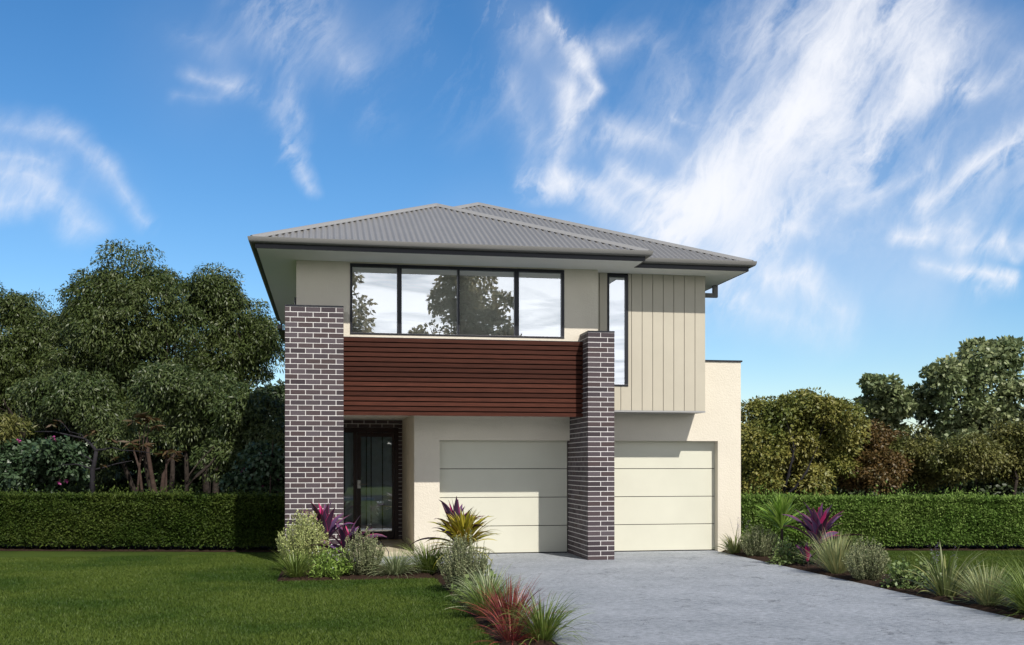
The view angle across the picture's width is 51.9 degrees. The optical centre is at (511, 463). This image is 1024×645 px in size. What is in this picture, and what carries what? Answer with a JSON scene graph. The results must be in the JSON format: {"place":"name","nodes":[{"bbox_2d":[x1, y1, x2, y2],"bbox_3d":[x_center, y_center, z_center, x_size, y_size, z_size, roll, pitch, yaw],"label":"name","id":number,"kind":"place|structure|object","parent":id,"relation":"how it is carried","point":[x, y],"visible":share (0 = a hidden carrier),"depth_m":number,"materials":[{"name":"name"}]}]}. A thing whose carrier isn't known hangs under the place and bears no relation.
{"place":"outdoors","nodes":[
{"label":"outdoors","id":0,"kind":"place"},
{"bbox_2d":[3,542,159,544],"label":"forest floor","id":1,"kind":"structure","parent":0,"point":[59,543],"depth_m":22.04,"materials":[{"name":"brown soil"}]},
{"bbox_2d":[0,412,36,463],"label":"shrub","id":2,"kind":"object","parent":1,"relation":"on","point":[9,429],"visible":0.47,"depth_m":24.39,"materials":[{"name":"green plant"}]},
{"bbox_2d":[0,282,84,490],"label":"tree","id":3,"kind":"object","parent":1,"relation":"on","point":[22,344],"visible":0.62,"depth_m":30.69,"materials":[{"name":"green plant"}]},
{"bbox_2d":[0,435,96,492],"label":"flowering shrub","id":4,"kind":"object","parent":1,"relation":"on","point":[27,461],"visible":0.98,"depth_m":23.92,"materials":[{"name":"green plant"}]},
{"bbox_2d":[4,367,147,492],"bbox_3d":[-11.488,-0.434,27.829,3.863,4.311,2.156,0,0,14],"label":"tree","id":5,"kind":"object","parent":1,"relation":"on","point":[63,396],"visible":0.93,"depth_m":27.44,"materials":[{"name":"green plant"}]},
{"bbox_2d":[35,419,148,492],"bbox_3d":[-9.355,0.356,23.344,2.658,2.687,0.496,0,0,2],"label":"bare tree","id":6,"kind":"object","parent":1,"relation":"on","point":[92,468],"visible":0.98,"depth_m":23.30,"materials":[{"name":"brown plant"}]},
{"bbox_2d":[0,419,211,493],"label":"thicket","id":7,"kind":"object","parent":1,"relation":"on","point":[158,465],"visible":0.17,"depth_m":33.04,"materials":[{"name":"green plant"}]},
{"bbox_2d":[34,239,217,492],"bbox_3d":[-11.119,-2.317,30.247,4.616,8.091,4.357,0,0,-30],"label":"tree","id":8,"kind":"object","parent":1,"relation":"on","point":[110,322],"visible":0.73,"depth_m":29.32,"materials":[{"name":"green plant"}]},
{"bbox_2d":[118,411,166,491],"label":"sapling","id":9,"kind":"object","parent":1,"relation":"on","point":[147,418],"visible":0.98,"depth_m":23.57,"materials":[{"name":"green plant"}]},
{"bbox_2d":[128,433,184,493],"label":"leaning tree","id":10,"kind":"object","parent":1,"relation":"on","point":[151,475],"visible":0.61,"depth_m":24.97,"materials":[{"name":"brown plant"}]},
{"bbox_2d":[152,449,183,491],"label":"sapling","id":11,"kind":"object","parent":1,"relation":"on","point":[166,453],"visible":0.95,"depth_m":23.55,"materials":[{"name":"green plant"}]},
{"bbox_2d":[121,360,237,491],"bbox_3d":[-8.208,-0.475,26.865,3.059,4.363,2.702,0,0,20],"label":"tree","id":12,"kind":"object","parent":1,"relation":"on","point":[169,393],"visible":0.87,"depth_m":26.47,"materials":[{"name":"green plant"}]},
{"bbox_2d":[185,443,224,492],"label":"leaning tree","id":13,"kind":"object","parent":1,"relation":"on","point":[202,470],"visible":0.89,"depth_m":24.98,"materials":[{"name":"brown plant"}]},
{"bbox_2d":[170,261,284,493],"bbox_3d":[-8.770,-2.174,32.053,4.527,7.808,2.990,0,0,-10],"label":"tree","id":14,"kind":"object","parent":1,"relation":"on","point":[245,338],"visible":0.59,"depth_m":31.42,"materials":[{"name":"green plant"}]},
{"bbox_2d":[186,378,284,483],"bbox_3d":[-6.677,-0.217,26.464,2.849,3.839,2.614,0,0,-29],"label":"tree","id":15,"kind":"object","parent":1,"relation":"on","point":[250,419],"visible":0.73,"depth_m":26.09,"materials":[{"name":"green plant"}]},
{"bbox_2d":[196,420,284,493],"bbox_3d":[-8.300,0.296,33.910,3.828,3.674,3.583,0,0,-25],"label":"thicket","id":16,"kind":"object","parent":1,"relation":"on","point":[220,478],"visible":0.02,"depth_m":33.00,"materials":[{"name":"green plant"}]},
{"bbox_2d":[217,440,284,493],"bbox_3d":[-5.891,0.582,24.473,2.301,2.261,1.467,0,0,26],"label":"shrub","id":17,"kind":"object","parent":1,"relation":"on","point":[253,474],"visible":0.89,"depth_m":24.06,"materials":[{"name":"green plant"}]},
{"bbox_2d":[255,378,284,419],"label":"tree","id":18,"kind":"object","parent":1,"relation":"on","point":[280,388],"visible":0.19,"depth_m":45.67,"materials":[{"name":"green plant"}]},
{"bbox_2d":[374,556,442,564],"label":"path","id":19,"kind":"structure","parent":0,"point":[399,559],"depth_m":18.70,"materials":[{"name":"concrete"}]},
{"bbox_2d":[0,468,1023,644],"bbox_3d":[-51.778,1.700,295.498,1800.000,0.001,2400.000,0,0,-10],"label":"ground","id":20,"kind":"structure","parent":0,"point":[11,554],"depth_m":12.85,"materials":[{"name":"green plant"}]},
{"bbox_2d":[0,545,279,551],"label":"hedge bed","id":21,"kind":"object","parent":20,"relation":"on","point":[151,548],"visible":0.78,"depth_m":20.56,"materials":[{"name":"brown soil"}]},
{"bbox_2d":[0,476,284,549],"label":"hedge","id":22,"kind":"object","parent":21,"relation":"on","point":[162,518],"visible":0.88,"depth_m":20.40,"materials":[{"name":"green plant"}]},
{"bbox_2d":[277,564,433,580],"bbox_3d":[-2.418,1.674,16.221,2.275,0.046,1.890,0,0,-10],"label":"garden bed","id":23,"kind":"object","parent":20,"relation":"on","point":[415,574],"visible":0.36,"depth_m":15.45,"materials":[{"name":"brown soil"}]},
{"bbox_2d":[268,543,326,577],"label":"grass clump","id":24,"kind":"object","parent":23,"relation":"on","point":[294,569],"visible":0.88,"depth_m":15.33,"materials":[{"name":"green plant"}]},
{"bbox_2d":[276,508,329,570],"bbox_3d":[-3.264,1.187,16.427,0.855,1.011,0.853,0,0,-10],"label":"shrub","id":25,"kind":"object","parent":23,"relation":"on","point":[304,534],"visible":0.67,"depth_m":16.31,"materials":[{"name":"green plant"}]},
{"bbox_2d":[303,500,353,558],"bbox_3d":[-2.768,1.129,16.649,0.780,1.123,0.941,0,0,-36],"label":"cordyline","id":26,"kind":"object","parent":23,"relation":"on","point":[327,522],"visible":0.81,"depth_m":16.58,"materials":[{"name":"purple plant"}]},
{"bbox_2d":[303,544,355,578],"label":"leafy shrub","id":27,"kind":"object","parent":23,"relation":"on","point":[331,567],"visible":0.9,"depth_m":15.50,"materials":[{"name":"green plant"}]},
{"bbox_2d":[305,514,385,561],"bbox_3d":[-2.695,1.241,16.341,1.120,0.899,1.056,0,0,23],"label":"cordyline","id":28,"kind":"object","parent":23,"relation":"on","point":[343,533],"visible":0.57,"depth_m":16.30,"materials":[{"name":"purple plant"}]},
{"bbox_2d":[339,527,385,574],"bbox_3d":[-2.245,1.318,15.797,0.714,0.749,0.684,0,0,-10],"label":"rosemary","id":29,"kind":"object","parent":23,"relation":"on","point":[368,550],"visible":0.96,"depth_m":15.69,"materials":[{"name":"green plant"}]},
{"bbox_2d":[359,545,424,578],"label":"grass clump","id":30,"kind":"object","parent":23,"relation":"on","point":[394,566],"visible":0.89,"depth_m":15.67,"materials":[{"name":"green plant"}]},
{"bbox_2d":[389,536,453,573],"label":"grass clump","id":31,"kind":"object","parent":23,"relation":"on","point":[428,562],"visible":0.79,"depth_m":16.00,"materials":[{"name":"green plant"}]},
{"bbox_2d":[431,565,556,644],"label":"garden bed","id":32,"kind":"object","parent":20,"relation":"on","point":[437,575],"visible":0.15,"depth_m":10.66,"materials":[{"name":"brown soil"}]},
{"bbox_2d":[412,496,484,553],"bbox_3d":[-0.993,1.090,15.994,1.215,1.201,1.298,0,0,-10],"label":"cordyline","id":33,"kind":"object","parent":32,"relation":"on","point":[450,510],"visible":0.32,"depth_m":15.88,"materials":[{"name":"purple plant"}]},
{"bbox_2d":[421,508,499,564],"bbox_3d":[-0.730,1.203,15.657,1.201,1.093,1.200,0,0,-10],"label":"cordyline","id":34,"kind":"object","parent":32,"relation":"on","point":[461,524],"visible":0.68,"depth_m":15.59,"materials":[{"name":"green plant"}]},
{"bbox_2d":[449,574,477,601],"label":"leafy shrub","id":35,"kind":"object","parent":32,"relation":"on","point":[455,588],"visible":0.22,"depth_m":12.79,"materials":[{"name":"green plant"}]},
{"bbox_2d":[436,529,492,589],"bbox_3d":[-0.630,1.278,13.845,0.759,0.830,0.767,0,0,-10],"label":"rosemary","id":36,"kind":"object","parent":32,"relation":"on","point":[462,559],"visible":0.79,"depth_m":13.74,"materials":[{"name":"green plant"}]},
{"bbox_2d":[441,570,520,615],"bbox_3d":[-0.271,1.514,11.516,1.043,0.691,1.045,0,0,13],"label":"grass clump","id":37,"kind":"object","parent":32,"relation":"on","point":[480,600],"visible":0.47,"depth_m":11.47,"materials":[{"name":"green plant"}]},
{"bbox_2d":[437,563,535,609],"bbox_3d":[-0.296,1.561,12.233,1.175,0.889,1.207,0,0,-32],"label":"grass clump","id":38,"kind":"object","parent":32,"relation":"on","point":[486,582],"visible":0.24,"depth_m":12.28,"materials":[{"name":"green plant"}]},
{"bbox_2d":[472,559,502,584],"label":"leafy shrub","id":39,"kind":"object","parent":32,"relation":"on","point":[491,571],"visible":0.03,"depth_m":14.32,"materials":[{"name":"green plant"}]},
{"bbox_2d":[453,573,565,626],"bbox_3d":[-0.034,1.468,10.749,1.293,0.780,1.149,0,0,-10],"label":"grass clump","id":40,"kind":"object","parent":32,"relation":"on","point":[503,603],"visible":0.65,"depth_m":10.69,"materials":[{"name":"plant"}]},
{"bbox_2d":[463,598,560,644],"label":"grass clump","id":41,"kind":"object","parent":32,"relation":"on","point":[511,636],"visible":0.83,"depth_m":9.82,"materials":[{"name":"plant"}]},
{"bbox_2d":[485,584,600,644],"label":"grass clump","id":42,"kind":"object","parent":32,"relation":"on","point":[542,624],"visible":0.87,"depth_m":9.85,"materials":[{"name":"green plant"}]},
{"bbox_2d":[247,202,756,561],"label":"house","id":43,"kind":"structure","parent":20,"relation":"on","point":[530,382],"depth_m":18.90,"materials":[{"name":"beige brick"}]},
{"bbox_2d":[350,263,398,334],"bbox_3d":[-2.391,-2.851,18.321,0.852,1.228,0.102,0,0,-10],"label":"window","id":44,"kind":"structure","parent":43,"relation":"in","point":[374,288],"depth_m":18.31,"materials":[{"name":"clear glass"}]},
{"bbox_2d":[357,433,393,538],"bbox_3d":[-2.880,0.475,22.228,0.782,2.240,0.108,0,0,-10],"label":"front door","id":45,"kind":"structure","parent":43,"relation":"in","point":[389,534],"depth_m":22.21,"materials":[{"name":"black glass"}]},
{"bbox_2d":[399,265,516,337],"bbox_3d":[-0.946,-2.851,18.574,2.078,1.228,0.102,0,0,-10],"label":"window","id":46,"kind":"structure","parent":43,"relation":"in","point":[434,300],"depth_m":18.55,"materials":[{"name":"clear glass"}]},
{"bbox_2d":[440,440,566,553],"bbox_3d":[-0.160,0.630,19.708,2.437,2.140,0.050,0,0,-10],"label":"garage door","id":47,"kind":"structure","parent":43,"relation":"in","point":[522,485],"depth_m":19.72,"materials":[{"name":"paint"}]},
{"bbox_2d":[517,268,563,338],"bbox_3d":[0.504,-2.851,18.829,0.866,1.228,0.102,0,0,-10],"label":"window","id":48,"kind":"structure","parent":43,"relation":"in","point":[540,292],"depth_m":18.82,"materials":[{"name":"clear glass"}]},
{"bbox_2d":[607,274,627,385],"bbox_3d":[1.934,-2.439,19.343,0.398,2.052,0.102,0,0,-10],"label":"window","id":49,"kind":"structure","parent":43,"relation":"in","point":[617,284],"depth_m":19.33,"materials":[{"name":"clear glass"}]},
{"bbox_2d":[614,441,714,551],"bbox_3d":[2.725,0.630,20.214,2.442,2.140,0.050,0,0,-10],"label":"garage door","id":50,"kind":"structure","parent":43,"relation":"in","point":[664,491],"depth_m":20.23,"materials":[{"name":"paint"}]},
{"bbox_2d":[721,550,1023,619],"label":"garden bed","id":51,"kind":"object","parent":20,"relation":"on","point":[1003,609],"visible":0.31,"depth_m":13.79,"materials":[{"name":"brown soil"}]},
{"bbox_2d":[712,519,750,554],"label":"strap plant","id":52,"kind":"object","parent":51,"relation":"on","point":[731,546],"visible":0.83,"depth_m":19.61,"materials":[{"name":"green plant"}]},
{"bbox_2d":[738,524,779,555],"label":"shrub","id":53,"kind":"object","parent":51,"relation":"on","point":[757,546],"visible":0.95,"depth_m":18.89,"materials":[{"name":"green plant"}]},
{"bbox_2d":[753,493,810,556],"bbox_3d":[4.861,1.093,18.758,1.157,1.194,1.134,0,0,26],"label":"yucca","id":54,"kind":"object","parent":51,"relation":"on","point":[781,506],"visible":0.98,"depth_m":18.65,"materials":[{"name":"green plant"}]},
{"bbox_2d":[767,536,815,565],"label":"leafy shrub","id":55,"kind":"object","parent":51,"relation":"on","point":[787,557],"visible":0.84,"depth_m":17.56,"materials":[{"name":"green plant"}]},
{"bbox_2d":[796,542,815,565],"bbox_3d":[4.751,1.472,16.995,0.366,0.440,0.534,0,0,-6],"label":"cordyline","id":56,"kind":"object","parent":51,"relation":"on","point":[806,557],"visible":0.81,"depth_m":16.94,"materials":[{"name":"purple plant"}]},
{"bbox_2d":[782,503,864,565],"bbox_3d":[5.031,1.157,17.221,1.184,1.066,1.048,0,0,-10],"label":"cordyline","id":57,"kind":"object","parent":51,"relation":"on","point":[817,524],"visible":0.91,"depth_m":17.05,"materials":[{"name":"purple plant"}]},
{"bbox_2d":[793,526,868,573],"bbox_3d":[4.934,1.318,16.039,1.374,0.744,1.404,0,0,33],"label":"fescue","id":58,"kind":"object","parent":51,"relation":"on","point":[833,562],"visible":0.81,"depth_m":15.92,"materials":[{"name":"green plant"}]},
{"bbox_2d":[841,537,891,580],"bbox_3d":[5.089,1.367,15.095,0.669,0.654,0.696,0,0,-10],"label":"rosemary","id":59,"kind":"object","parent":51,"relation":"on","point":[872,570],"visible":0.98,"depth_m":15.02,"materials":[{"name":"green plant"}]},
{"bbox_2d":[879,555,934,588],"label":"leafy shrub","id":60,"kind":"object","parent":51,"relation":"on","point":[899,573],"visible":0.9,"depth_m":14.12,"materials":[{"name":"green plant"}]},
{"bbox_2d":[910,551,942,586],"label":"leafy shrub","id":61,"kind":"object","parent":51,"relation":"on","point":[923,563],"visible":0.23,"depth_m":14.27,"materials":[{"name":"green plant"}]},
{"bbox_2d":[896,540,988,599],"bbox_3d":[5.457,1.609,13.256,1.341,1.257,1.294,0,0,-2],"label":"strap plant","id":62,"kind":"object","parent":51,"relation":"on","point":[937,583],"visible":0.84,"depth_m":13.21,"materials":[{"name":"green plant"}]},
{"bbox_2d":[947,557,1020,605],"bbox_3d":[5.640,1.428,12.406,1.078,0.647,1.125,0,0,-31],"label":"fescue","id":63,"kind":"object","parent":51,"relation":"on","point":[979,593],"visible":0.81,"depth_m":12.33,"materials":[{"name":"green plant"}]},
{"bbox_2d":[975,555,1023,620],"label":"grass clump","id":64,"kind":"object","parent":51,"relation":"on","point":[1018,592],"visible":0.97,"depth_m":11.65,"materials":[{"name":"green plant"}]},
{"bbox_2d":[988,571,1021,606],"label":"grass clump","id":65,"kind":"object","parent":51,"relation":"on","point":[1007,589],"visible":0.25,"depth_m":12.16,"materials":[{"name":"green plant"}]},
{"bbox_2d":[741,544,1023,550],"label":"hedge bed","id":66,"kind":"object","parent":20,"relation":"on","point":[962,547],"visible":0.39,"depth_m":20.94,"materials":[{"name":"brown soil"}]},
{"bbox_2d":[741,474,1023,548],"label":"hedge","id":67,"kind":"object","parent":66,"relation":"on","point":[958,518],"visible":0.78,"depth_m":20.64,"materials":[{"name":"green plant"}]},
{"bbox_2d":[0,0,1023,445],"label":"sky","id":68,"kind":"structure","parent":0,"point":[867,156],"materials":[{"name":"blue"}]},
{"bbox_2d":[449,550,1023,644],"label":"driveway","id":69,"kind":"structure","parent":0,"point":[708,597],"depth_m":12.49,"materials":[{"name":"concrete"}]},
{"bbox_2d":[790,542,981,544],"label":"forest floor","id":70,"kind":"structure","parent":0,"point":[876,543],"depth_m":22.30,"materials":[{"name":"brown soil"}]},
{"bbox_2d":[741,387,871,495],"bbox_3d":[7.245,-0.118,26.970,4.322,3.772,3.027,0,0,-10],"label":"tree","id":71,"kind":"object","parent":70,"relation":"on","point":[807,440],"visible":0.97,"depth_m":26.32,"materials":[{"name":"green plant"}]},
{"bbox_2d":[831,418,915,495],"bbox_3d":[9.402,0.246,27.524,2.233,2.912,2.768,0,0,24],"label":"tree","id":72,"kind":"object","parent":70,"relation":"on","point":[881,464],"visible":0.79,"depth_m":26.84,"materials":[{"name":"brown plant"}]},
{"bbox_2d":[741,430,1023,501],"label":"thicket","id":73,"kind":"object","parent":70,"relation":"on","point":[996,488],"visible":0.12,"depth_m":33.93,"materials":[{"name":"green plant"}]},
{"bbox_2d":[854,372,919,438],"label":"tree","id":74,"kind":"object","parent":70,"relation":"on","point":[893,404],"visible":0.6,"depth_m":33.71,"materials":[{"name":"green plant"}]},
{"bbox_2d":[888,424,950,494],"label":"tree","id":75,"kind":"object","parent":70,"relation":"on","point":[919,451],"visible":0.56,"depth_m":27.33,"materials":[{"name":"green plant"}]},
{"bbox_2d":[906,335,1023,493],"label":"tree","id":76,"kind":"object","parent":70,"relation":"on","point":[948,380],"visible":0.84,"depth_m":33.46,"materials":[{"name":"green plant"}]},
{"bbox_2d":[924,431,1015,493],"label":"tree","id":77,"kind":"object","parent":70,"relation":"on","point":[969,457],"visible":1,"depth_m":26.25,"materials":[{"name":"green plant"}]},
{"bbox_2d":[983,419,1023,495],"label":"tree","id":78,"kind":"object","parent":70,"relation":"on","point":[1010,437],"visible":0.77,"depth_m":27.04,"materials":[{"name":"green plant"}]}
]}

